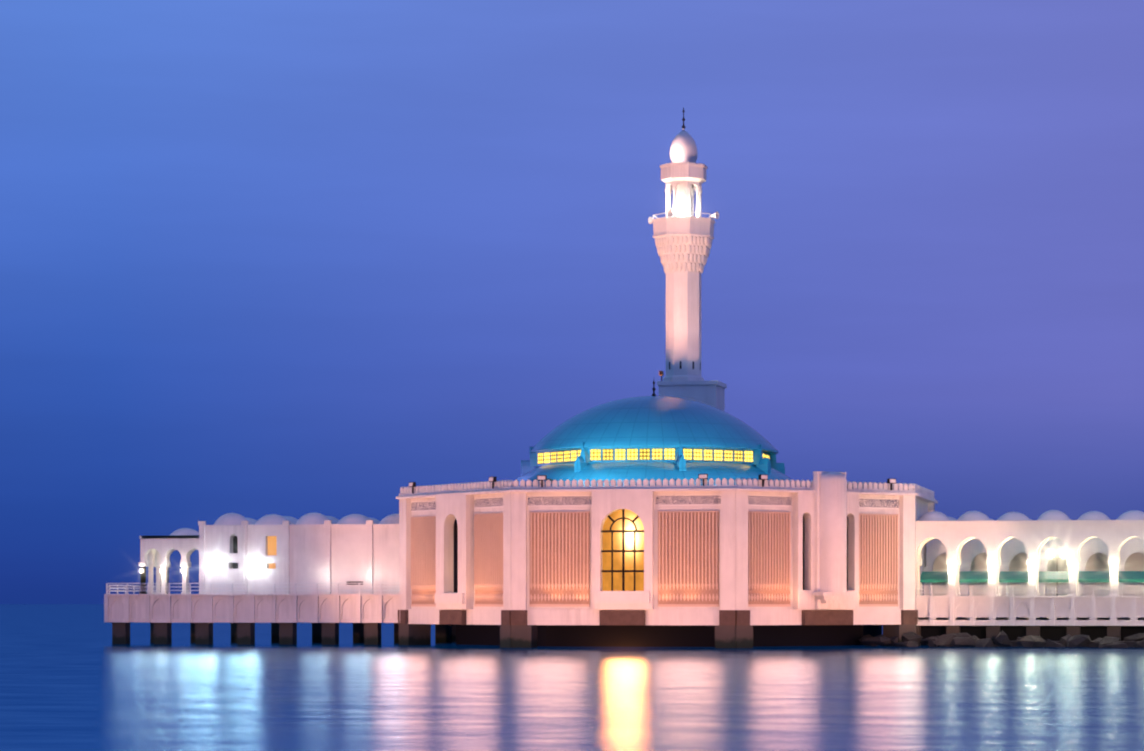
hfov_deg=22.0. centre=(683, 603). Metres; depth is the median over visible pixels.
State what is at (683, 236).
minaret
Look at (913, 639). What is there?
shore rocks
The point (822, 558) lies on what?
prayer hall
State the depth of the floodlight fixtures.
130.41 m
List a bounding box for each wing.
[104,512,451,644]
[916,510,1143,645]
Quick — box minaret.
[648,107,726,410]
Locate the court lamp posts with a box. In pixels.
[1048,550,1066,595]
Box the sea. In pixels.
[0,604,1143,750]
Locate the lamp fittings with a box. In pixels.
[140,562,1114,571]
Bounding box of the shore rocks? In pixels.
[858,630,1143,647]
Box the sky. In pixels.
[0,0,1143,603]
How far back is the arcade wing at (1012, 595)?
133.83 m
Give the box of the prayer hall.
[396,471,937,647]
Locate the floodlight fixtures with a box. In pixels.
[409,371,895,492]
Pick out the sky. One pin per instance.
(259, 258)
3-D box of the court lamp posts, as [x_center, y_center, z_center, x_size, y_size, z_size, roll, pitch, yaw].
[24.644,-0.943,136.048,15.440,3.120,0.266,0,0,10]
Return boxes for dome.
[514,381,791,486]
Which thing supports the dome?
on the prayer hall
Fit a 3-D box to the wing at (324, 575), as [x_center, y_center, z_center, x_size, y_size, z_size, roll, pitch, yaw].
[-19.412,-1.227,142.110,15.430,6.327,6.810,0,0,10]
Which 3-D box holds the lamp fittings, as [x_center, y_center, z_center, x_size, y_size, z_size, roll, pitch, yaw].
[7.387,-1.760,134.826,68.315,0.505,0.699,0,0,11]
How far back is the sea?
62.15 m

